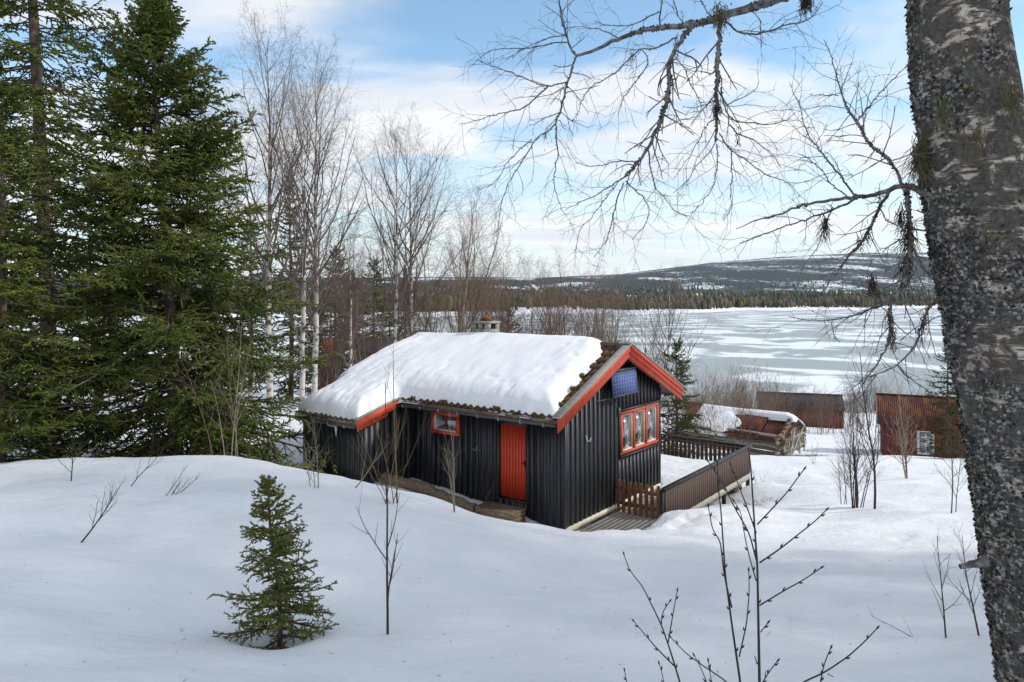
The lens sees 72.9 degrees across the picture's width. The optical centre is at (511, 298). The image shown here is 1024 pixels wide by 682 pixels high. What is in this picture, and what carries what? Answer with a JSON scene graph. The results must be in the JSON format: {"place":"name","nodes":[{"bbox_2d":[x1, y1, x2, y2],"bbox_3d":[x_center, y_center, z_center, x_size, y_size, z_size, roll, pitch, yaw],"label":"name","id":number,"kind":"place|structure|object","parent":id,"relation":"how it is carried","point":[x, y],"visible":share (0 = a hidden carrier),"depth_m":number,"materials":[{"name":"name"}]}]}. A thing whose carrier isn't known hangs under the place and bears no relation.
{"place":"outdoors","nodes":[
{"label":"outdoors","id":0,"kind":"place"},
{"bbox_2d":[7,308,954,412],"bbox_3d":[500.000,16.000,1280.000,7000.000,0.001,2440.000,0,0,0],"label":"lake","id":1,"kind":"structure","parent":0,"point":[786,351],"depth_m":230.31,"materials":[{"name":"white ice"}]},
{"bbox_2d":[28,252,938,320],"bbox_3d":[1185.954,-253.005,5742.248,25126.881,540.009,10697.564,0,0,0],"label":"hills","id":2,"kind":"structure","parent":0,"point":[766,271],"depth_m":4468.54,"materials":[{"name":"plant"}]},
{"bbox_2d":[7,289,937,314],"bbox_3d":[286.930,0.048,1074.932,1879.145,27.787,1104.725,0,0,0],"label":"shore forest","id":3,"kind":"object","parent":2,"relation":"on","point":[699,301],"visible":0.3,"depth_m":957.65,"materials":[{"name":"green plant"}]},
{"bbox_2d":[56,278,936,300],"bbox_3d":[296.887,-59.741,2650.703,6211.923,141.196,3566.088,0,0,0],"label":"hill forest","id":4,"kind":"object","parent":2,"relation":"on","point":[774,294],"visible":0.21,"depth_m":1899.15,"materials":[{"name":"green plant"}]},
{"bbox_2d":[0,367,995,681],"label":"ground","id":5,"kind":"structure","parent":0,"point":[472,595],"depth_m":8.80,"materials":[{"name":"white snow"}]},
{"bbox_2d":[7,254,38,392],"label":"spruce tree","id":6,"kind":"object","parent":5,"relation":"on","point":[20,325],"visible":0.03,"depth_m":29.72,"materials":[{"name":"green plant"}]},
{"bbox_2d":[0,0,133,444],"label":"spruce tree","id":7,"kind":"object","parent":5,"relation":"on","point":[34,58],"visible":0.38,"depth_m":20.51,"materials":[{"name":"green plant"}]},
{"bbox_2d":[58,428,81,480],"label":"sapling","id":8,"kind":"object","parent":5,"relation":"on","point":[72,446],"visible":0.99,"depth_m":11.61,"materials":[{"name":"plant"}]},
{"bbox_2d":[0,77,142,462],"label":"spruce tree","id":9,"kind":"object","parent":5,"relation":"on","point":[10,287],"visible":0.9,"depth_m":14.92,"materials":[{"name":"green plant"}]},
{"bbox_2d":[81,478,125,542],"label":"sapling","id":10,"kind":"object","parent":5,"relation":"on","point":[102,515],"visible":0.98,"depth_m":9.03,"materials":[{"name":"plant"}]},
{"bbox_2d":[80,161,140,394],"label":"spruce tree","id":11,"kind":"object","parent":5,"relation":"on","point":[105,291],"visible":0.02,"depth_m":33.78,"materials":[{"name":"green plant"}]},
{"bbox_2d":[123,392,180,457],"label":"young spruce","id":12,"kind":"object","parent":5,"relation":"on","point":[154,397],"visible":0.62,"depth_m":15.96,"materials":[{"name":"green plant"}]},
{"bbox_2d":[131,428,176,485],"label":"sapling","id":13,"kind":"object","parent":5,"relation":"on","point":[149,460],"visible":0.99,"depth_m":11.66,"materials":[{"name":"plant"}]},
{"bbox_2d":[0,0,344,473],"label":"spruce tree","id":14,"kind":"object","parent":5,"relation":"on","point":[155,26],"visible":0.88,"depth_m":16.28,"materials":[{"name":"green plant"}]},
{"bbox_2d":[166,465,199,495],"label":"sapling","id":15,"kind":"object","parent":5,"relation":"on","point":[179,485],"visible":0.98,"depth_m":11.20,"materials":[{"name":"plant"}]},
{"bbox_2d":[174,341,220,454],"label":"sapling","id":16,"kind":"object","parent":5,"relation":"on","point":[199,406],"visible":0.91,"depth_m":14.77,"materials":[{"name":"brown plant"}]},
{"bbox_2d":[93,55,305,387],"bbox_3d":[-11.958,-2.261,25.991,7.293,14.034,6.596,0,0,8],"label":"birch tree","id":17,"kind":"object","parent":5,"relation":"on","point":[207,114],"visible":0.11,"depth_m":25.88,"materials":[{"name":"grey plant"}]},
{"bbox_2d":[190,242,242,393],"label":"spruce tree","id":18,"kind":"object","parent":5,"relation":"on","point":[199,284],"depth_m":29.89,"materials":[{"name":"green plant"}]},
{"bbox_2d":[188,356,264,456],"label":"young spruce","id":19,"kind":"object","parent":5,"relation":"on","point":[226,373],"visible":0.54,"depth_m":15.80,"materials":[{"name":"green plant"}]},
{"bbox_2d":[202,314,276,456],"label":"sapling","id":20,"kind":"object","parent":5,"relation":"on","point":[236,415],"visible":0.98,"depth_m":14.72,"materials":[{"name":"brown plant"}]},
{"bbox_2d":[230,202,279,392],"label":"spruce tree","id":21,"kind":"object","parent":5,"relation":"on","point":[262,326],"visible":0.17,"depth_m":39.93,"materials":[{"name":"green plant"}]},
{"bbox_2d":[206,474,338,649],"bbox_3d":[-2.304,2.906,6.933,1.314,2.350,1.274,0,0,0],"label":"young spruce","id":22,"kind":"object","parent":5,"relation":"on","point":[276,592],"visible":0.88,"depth_m":6.79,"materials":[{"name":"green plant"}]},
{"bbox_2d":[209,0,351,406],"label":"birch tree","id":23,"kind":"object","parent":5,"relation":"on","point":[269,389],"visible":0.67,"depth_m":29.74,"materials":[{"name":"grey plant"}]},
{"bbox_2d":[260,180,327,400],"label":"spruce tree","id":24,"kind":"object","parent":5,"relation":"on","point":[291,383],"visible":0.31,"depth_m":35.90,"materials":[{"name":"green plant"}]},
{"bbox_2d":[219,48,386,408],"bbox_3d":[-8.298,-2.456,27.031,7.569,14.566,6.846,0,0,40],"label":"birch tree","id":25,"kind":"object","parent":5,"relation":"on","point":[303,308],"visible":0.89,"depth_m":26.73,"materials":[{"name":"grey plant"}]},
{"bbox_2d":[234,21,386,393],"bbox_3d":[-8.084,-3.107,27.808,6.562,16.058,7.505,0,0,25],"label":"birch tree","id":26,"kind":"object","parent":5,"relation":"on","point":[315,324],"visible":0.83,"depth_m":28.05,"materials":[{"name":"grey plant"}]},
{"bbox_2d":[296,414,334,487],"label":"sapling","id":27,"kind":"object","parent":5,"relation":"on","point":[310,461],"visible":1,"depth_m":11.93,"materials":[{"name":"brown plant"}]},
{"bbox_2d":[288,269,346,387],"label":"spruce tree","id":28,"kind":"object","parent":5,"relation":"on","point":[296,356],"visible":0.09,"depth_m":49.84,"materials":[{"name":"green plant"}]},
{"bbox_2d":[319,336,337,387],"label":"spruce tree","id":29,"kind":"object","parent":5,"relation":"on","point":[324,379],"visible":0.22,"depth_m":42.61,"materials":[{"name":"plant"}]},
{"bbox_2d":[294,245,365,394],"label":"spruce tree","id":30,"kind":"object","parent":5,"relation":"on","point":[347,355],"visible":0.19,"depth_m":43.84,"materials":[{"name":"green plant"}]},
{"bbox_2d":[282,246,381,389],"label":"alder tree","id":31,"kind":"object","parent":5,"relation":"on","point":[336,359],"visible":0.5,"depth_m":33.79,"materials":[{"name":"brown plant"}]},
{"bbox_2d":[297,208,400,368],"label":"birch tree","id":32,"kind":"object","parent":5,"relation":"on","point":[350,338],"visible":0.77,"depth_m":30.87,"materials":[{"name":"grey plant"}]},
{"bbox_2d":[332,270,372,373],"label":"spruce tree","id":33,"kind":"object","parent":5,"relation":"on","point":[352,317],"visible":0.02,"depth_m":59.86,"materials":[{"name":"green plant"}]},
{"bbox_2d":[320,258,400,364],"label":"alder tree","id":34,"kind":"object","parent":5,"relation":"on","point":[355,360],"visible":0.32,"depth_m":37.87,"materials":[{"name":"brown plant"}]},
{"bbox_2d":[339,256,399,365],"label":"spruce tree","id":35,"kind":"object","parent":5,"relation":"on","point":[379,293],"visible":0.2,"depth_m":45.90,"materials":[{"name":"green plant"}]},
{"bbox_2d":[355,434,389,487],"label":"sapling","id":36,"kind":"object","parent":5,"relation":"on","point":[370,467],"visible":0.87,"depth_m":12.35,"materials":[{"name":"plant"}]},
{"bbox_2d":[354,338,397,360],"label":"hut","id":37,"kind":"object","parent":5,"relation":"on","point":[376,347],"visible":0.14,"depth_m":44.32,"materials":[{"name":"wood"}]},
{"bbox_2d":[350,365,414,634],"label":"sapling","id":38,"kind":"object","parent":5,"relation":"on","point":[387,586],"visible":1,"depth_m":6.83,"materials":[{"name":"plant"}]},
{"bbox_2d":[344,393,430,503],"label":"sapling","id":39,"kind":"object","parent":5,"relation":"on","point":[384,456],"visible":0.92,"depth_m":11.60,"materials":[{"name":"brown plant"}]},
{"bbox_2d":[378,292,405,340],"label":"spruce tree","id":40,"kind":"object","parent":5,"relation":"on","point":[389,330],"visible":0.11,"depth_m":47.99,"materials":[{"name":"green plant"}]},
{"bbox_2d":[383,332,408,502],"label":"sapling","id":41,"kind":"object","parent":5,"relation":"on","point":[394,423],"visible":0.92,"depth_m":11.91,"materials":[{"name":"brown plant"}]},
{"bbox_2d":[324,98,478,344],"bbox_3d":[-5.386,-1.705,31.958,7.116,15.141,7.868,0,0,21],"label":"birch tree","id":42,"kind":"object","parent":5,"relation":"on","point":[396,312],"visible":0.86,"depth_m":31.94,"materials":[{"name":"grey plant"}]},
{"bbox_2d":[399,272,419,338],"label":"spruce tree","id":43,"kind":"object","parent":5,"relation":"on","point":[401,307],"visible":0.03,"depth_m":54.97,"materials":[{"name":"green plant"}]},
{"bbox_2d":[380,274,453,342],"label":"alder tree","id":44,"kind":"object","parent":5,"relation":"on","point":[438,306],"visible":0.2,"depth_m":41.30,"materials":[{"name":"brown plant"}]},
{"bbox_2d":[351,101,484,337],"bbox_3d":[-4.480,-1.684,32.956,7.146,15.290,6.248,0,0,18],"label":"birch tree","id":45,"kind":"object","parent":5,"relation":"on","point":[411,314],"visible":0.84,"depth_m":32.81,"materials":[{"name":"grey plant"}]},
{"bbox_2d":[380,472,476,512],"bbox_3d":[-2.048,4.719,16.941,2.639,0.698,0.361,0,0,22],"label":"log","id":46,"kind":"object","parent":5,"relation":"on","point":[426,488],"visible":0.84,"depth_m":16.86,"materials":[{"name":"brown wood"}]},
{"bbox_2d":[436,396,465,511],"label":"sapling","id":47,"kind":"object","parent":5,"relation":"on","point":[452,473],"visible":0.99,"depth_m":12.35,"materials":[{"name":"brown plant"}]},
{"bbox_2d":[388,177,537,337],"bbox_3d":[-2.546,0.073,33.891,7.814,12.600,7.131,0,0,-29],"label":"alder tree","id":48,"kind":"object","parent":5,"relation":"on","point":[460,321],"visible":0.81,"depth_m":33.20,"materials":[{"name":"grey plant"}]},
{"bbox_2d":[435,265,514,332],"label":"alder tree","id":49,"kind":"object","parent":5,"relation":"on","point":[474,302],"visible":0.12,"depth_m":44.75,"materials":[{"name":"brown plant"}]},
{"bbox_2d":[442,237,530,332],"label":"alder tree","id":50,"kind":"object","parent":5,"relation":"on","point":[503,310],"visible":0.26,"depth_m":38.58,"materials":[{"name":"brown plant"}]},
{"bbox_2d":[293,316,683,530],"bbox_3d":[-0.508,2.914,19.011,7.675,4.772,7.831,0,0,37],"label":"cabin","id":51,"kind":"object","parent":5,"relation":"on","point":[574,459],"visible":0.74,"depth_m":17.14,"materials":[{"name":"black wood"}]},
{"bbox_2d":[431,411,459,435],"bbox_3d":[-1.630,3.200,17.894,0.990,0.560,0.330,0,0,37],"label":"window","id":52,"kind":"structure","parent":51,"relation":"in","point":[435,427],"depth_m":17.77,"materials":[{"name":"red paint"}]},
{"bbox_2d":[298,332,602,422],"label":"roof snow","id":53,"kind":"structure","parent":51,"relation":"on","point":[529,374],"depth_m":17.61,"materials":[{"name":"white snow"}]},
{"bbox_2d":[501,423,525,500],"bbox_3d":[0.047,3.890,16.527,0.814,1.780,0.105,0,0,37],"label":"door","id":54,"kind":"structure","parent":51,"relation":"in","point":[513,437],"depth_m":16.53,"materials":[{"name":"red wood"}]},
{"bbox_2d":[596,366,637,406],"bbox_3d":[2.615,2.252,17.218,0.315,0.994,1.625,0,0,37],"label":"solar panel","id":55,"kind":"object","parent":51,"relation":"on","point":[623,381],"visible":0.92,"depth_m":17.25,"materials":[{"name":"blue glass"}]},
{"bbox_2d":[615,479,659,519],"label":"picket gate","id":56,"kind":"structure","parent":51,"relation":"attached to","point":[640,491],"depth_m":16.99,"materials":[{"name":"brown wood"}]},
{"bbox_2d":[619,400,660,458],"bbox_3d":[3.393,3.450,18.503,0.159,1.230,2.280,0,0,37],"label":"window","id":57,"kind":"structure","parent":51,"relation":"in","point":[637,423],"depth_m":18.44,"materials":[{"name":"red paint"}]},
{"bbox_2d":[25,478,967,680],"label":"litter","id":58,"kind":"object","parent":5,"relation":"on","point":[451,641],"visible":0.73,"depth_m":6.66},
{"bbox_2d":[475,501,525,522],"bbox_3d":[-0.266,5.056,15.955,1.070,0.508,0.532,0,0,35],"label":"wooden step","id":59,"kind":"object","parent":5,"relation":"on","point":[493,509],"visible":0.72,"depth_m":15.79,"materials":[{"name":"brown wood"}]},
{"bbox_2d":[499,306,522,332],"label":"spruce tree","id":60,"kind":"object","parent":5,"relation":"on","point":[512,319],"visible":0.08,"depth_m":46.84,"materials":[{"name":"green plant"}]},
{"bbox_2d":[464,272,558,334],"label":"alder tree","id":61,"kind":"object","parent":5,"relation":"on","point":[512,325],"visible":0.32,"depth_m":39.12,"materials":[{"name":"brown plant"}]},
{"bbox_2d":[509,276,578,334],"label":"alder tree","id":62,"kind":"object","parent":5,"relation":"on","point":[534,313],"visible":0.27,"depth_m":45.16,"materials":[{"name":"brown plant"}]},
{"bbox_2d":[533,279,589,335],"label":"alder tree","id":63,"kind":"object","parent":5,"relation":"on","point":[565,312],"visible":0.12,"depth_m":46.92,"materials":[{"name":"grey plant"}]},
{"bbox_2d":[508,246,620,341],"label":"alder tree","id":64,"kind":"object","parent":5,"relation":"on","point":[559,317],"visible":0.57,"depth_m":37.78,"materials":[{"name":"brown plant"}]},
{"bbox_2d":[548,277,628,341],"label":"alder tree","id":65,"kind":"object","parent":5,"relation":"on","point":[596,322],"visible":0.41,"depth_m":36.78,"materials":[{"name":"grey plant"}]},
{"bbox_2d":[566,266,649,342],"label":"alder tree","id":66,"kind":"object","parent":5,"relation":"on","point":[618,309],"visible":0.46,"depth_m":42.65,"materials":[{"name":"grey plant"}]},
{"bbox_2d":[608,285,682,368],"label":"birch tree","id":67,"kind":"object","parent":5,"relation":"on","point":[656,328],"visible":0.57,"depth_m":33.99,"materials":[{"name":"brown plant"}]},
{"bbox_2d":[632,332,695,431],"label":"willow thicket","id":68,"kind":"object","parent":5,"relation":"on","point":[639,346],"visible":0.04,"depth_m":40.62,"materials":[{"name":"brown plant"}]},
{"bbox_2d":[579,433,752,531],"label":"deck","id":69,"kind":"structure","parent":5,"relation":"on","point":[698,488],"depth_m":18.86,"materials":[{"name":"brown wood"}]},
{"bbox_2d":[637,454,713,500],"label":"deck snow","id":70,"kind":"structure","parent":69,"relation":"on","point":[674,468],"depth_m":20.94,"materials":[{"name":"white snow"}]},
{"bbox_2d":[629,261,729,444],"bbox_3d":[6.889,2.576,29.976,4.167,8.866,4.607,0,0,-31],"label":"birch tree","id":71,"kind":"object","parent":5,"relation":"on","point":[669,327],"visible":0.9,"depth_m":29.99,"materials":[{"name":"brown plant"}]},
{"bbox_2d":[660,337,713,458],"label":"spruce tree","id":72,"kind":"object","parent":5,"relation":"on","point":[683,425],"visible":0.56,"depth_m":24.37,"materials":[{"name":"green plant"}]},
{"bbox_2d":[688,378,714,401],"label":"willow thicket","id":73,"kind":"object","parent":5,"relation":"on","point":[696,392],"visible":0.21,"depth_m":60.08,"materials":[{"name":"brown plant"}]},
{"bbox_2d":[673,365,738,449],"bbox_3d":[10.542,5.561,35.807,5.863,4.761,3.502,0,0,-37],"label":"willow thicket","id":74,"kind":"object","parent":5,"relation":"on","point":[706,390],"visible":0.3,"depth_m":35.98,"materials":[{"name":"plant"}]},
{"bbox_2d":[687,366,729,406],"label":"willow thicket","id":75,"kind":"object","parent":5,"relation":"on","point":[711,389],"visible":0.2,"depth_m":44.04,"materials":[{"name":"plant"}]},
{"bbox_2d":[661,370,768,456],"bbox_3d":[8.666,4.903,30.427,4.704,4.061,3.822,0,0,-25],"label":"willow thicket","id":76,"kind":"object","parent":5,"relation":"on","point":[708,415],"visible":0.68,"depth_m":30.09,"materials":[{"name":"brown plant"}]},
{"bbox_2d":[434,0,1023,681],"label":"birch tree","id":77,"kind":"object","parent":5,"relation":"on","point":[966,100],"visible":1,"depth_m":2.56,"materials":[{"name":"grey plant"}]},
{"bbox_2d":[709,363,760,406],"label":"willow thicket","id":78,"kind":"object","parent":5,"relation":"on","point":[737,389],"visible":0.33,"depth_m":51.67,"materials":[{"name":"plant"}]},
{"bbox_2d":[667,401,806,455],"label":"log shed","id":79,"kind":"structure","parent":5,"relation":"on","point":[780,438],"depth_m":30.32,"materials":[{"name":"brown wood"}]},
{"bbox_2d":[662,404,808,436],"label":"roof snow","id":80,"kind":"structure","parent":79,"relation":"on","point":[728,412],"depth_m":31.41,"materials":[{"name":"white snow"}]},
{"bbox_2d":[695,356,779,408],"bbox_3d":[12.960,5.955,39.687,4.931,5.273,4.412,0,0,37],"label":"willow thicket","id":81,"kind":"object","parent":5,"relation":"on","point":[727,390],"visible":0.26,"depth_m":39.98,"materials":[{"name":"brown plant"}]},
{"bbox_2d":[700,357,787,452],"bbox_3d":[11.254,5.032,32.945,3.810,4.877,4.431,0,0,31],"label":"willow thicket","id":82,"kind":"object","parent":5,"relation":"on","point":[740,398],"visible":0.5,"depth_m":33.04,"materials":[{"name":"brown plant"}]},
{"bbox_2d":[718,495,777,506],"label":"dry grass","id":83,"kind":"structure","parent":5,"relation":"on","point":[757,501],"depth_m":19.39,"materials":[{"name":"beige plant"}]},
{"bbox_2d":[715,373,785,410],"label":"willow thicket","id":84,"kind":"object","parent":5,"relation":"on","point":[761,397],"visible":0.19,"depth_m":44.51,"materials":[{"name":"brown plant"}]},
{"bbox_2d":[623,447,879,681],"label":"sapling","id":85,"kind":"object","parent":5,"relation":"on","point":[748,594],"visible":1,"depth_m":2.61,"materials":[{"name":"brown plant"}]},
{"bbox_2d":[727,368,793,410],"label":"willow thicket","id":86,"kind":"object","parent":5,"relation":"on","point":[760,385],"visible":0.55,"depth_m":50.22,"materials":[{"name":"plant"}]},
{"bbox_2d":[777,381,811,433],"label":"willow thicket","id":87,"kind":"object","parent":5,"relation":"on","point":[787,407],"visible":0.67,"depth_m":49.95,"materials":[{"name":"brown plant"}]},
{"bbox_2d":[756,391,845,428],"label":"brown shed","id":88,"kind":"structure","parent":5,"relation":"on","point":[805,397],"depth_m":55.28,"materials":[{"name":"wood"}]},
{"bbox_2d":[826,412,839,428],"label":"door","id":89,"kind":"structure","parent":88,"relation":"in","point":[836,427],"depth_m":54.32,"materials":[{"name":"brown wood"}]},
{"bbox_2d":[778,452,833,455],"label":"dry grass","id":90,"kind":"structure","parent":5,"relation":"on","point":[807,455],"depth_m":29.12,"materials":[{"name":"beige plant"}]},
{"bbox_2d":[784,385,844,434],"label":"willow thicket","id":91,"kind":"object","parent":5,"relation":"on","point":[820,413],"visible":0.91,"depth_m":50.00,"materials":[{"name":"brown plant"}]},
{"bbox_2d":[818,435,859,503],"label":"sapling","id":92,"kind":"object","parent":5,"relation":"on","point":[839,486],"visible":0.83,"depth_m":16.86,"materials":[{"name":"plant"}]},
{"bbox_2d":[808,377,873,434],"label":"willow thicket","id":93,"kind":"object","parent":5,"relation":"on","point":[836,410],"visible":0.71,"depth_m":50.27,"materials":[{"name":"brown plant"}]},
{"bbox_2d":[837,371,875,426],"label":"willow thicket","id":94,"kind":"object","parent":5,"relation":"on","point":[852,403],"visible":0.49,"depth_m":58.02,"materials":[{"name":"brown plant"}]},
{"bbox_2d":[830,382,896,507],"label":"sapling","id":95,"kind":"object","parent":5,"relation":"on","point":[854,467],"visible":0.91,"depth_m":16.36,"materials":[{"name":"brown plant"}]},
{"bbox_2d":[841,340,890,508],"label":"sapling","id":96,"kind":"object","parent":5,"relation":"on","point":[872,451],"visible":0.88,"depth_m":16.03,"materials":[{"name":"brown plant"}]},
{"bbox_2d":[841,368,898,424],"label":"willow thicket","id":97,"kind":"object","parent":5,"relation":"on","point":[875,387],"visible":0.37,"depth_m":60.14,"materials":[{"name":"brown plant"}]},
{"bbox_2d":[869,609,912,636],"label":"sapling","id":98,"kind":"object","parent":5,"relation":"on","point":[892,626],"visible":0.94,"depth_m":6.79,"materials":[{"name":"brown plant"}]},
{"bbox_2d":[882,379,929,478],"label":"sapling","id":99,"kind":"object","parent":5,"relation":"on","point":[904,448],"visible":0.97,"depth_m":21.40,"materials":[{"name":"brown plant"}]},
{"bbox_2d":[884,376,940,394],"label":"willow thicket","id":100,"kind":"object","parent":5,"relation":"on","point":[907,392],"visible":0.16,"depth_m":61.68,"materials":[{"name":"brown plant"}]},
{"bbox_2d":[874,393,964,457],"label":"red shed","id":101,"kind":"structure","parent":5,"relation":"on","point":[882,399],"depth_m":35.87,"materials":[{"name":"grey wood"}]},
{"bbox_2d":[917,431,933,454],"bbox_3d":[20.989,7.334,35.185,0.750,1.200,0.115,0,0,26],"label":"window","id":102,"kind":"structure","parent":101,"relation":"in","point":[923,436],"depth_m":35.19,"materials":[{"name":"white paint"}]},
{"bbox_2d":[910,344,965,458],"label":"spruce tree","id":103,"kind":"object","parent":5,"relation":"on","point":[952,412],"visible":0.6,"depth_m":29.98,"materials":[{"name":"green plant"}]},
{"bbox_2d":[919,361,967,512],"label":"sapling","id":104,"kind":"object","parent":5,"relation":"on","point":[950,442],"visible":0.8,"depth_m":15.02,"materials":[{"name":"brown plant"}]},
{"bbox_2d":[924,536,964,637],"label":"sapling","id":105,"kind":"object","parent":5,"relation":"on","point":[943,614],"visible":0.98,"depth_m":6.56,"materials":[{"name":"brown plant"}]},
{"bbox_2d":[942,524,982,635],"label":"sapling","id":106,"kind":"object","parent":5,"relation":"on","point":[973,611],"visible":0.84,"depth_m":6.61,"materials":[{"name":"brown plant"}]},
{"bbox_2d":[0,0,1023,277],"label":"sky","id":107,"kind":"structure","parent":0,"point":[406,50],"materials":[{"name":"blue"}]}
]}

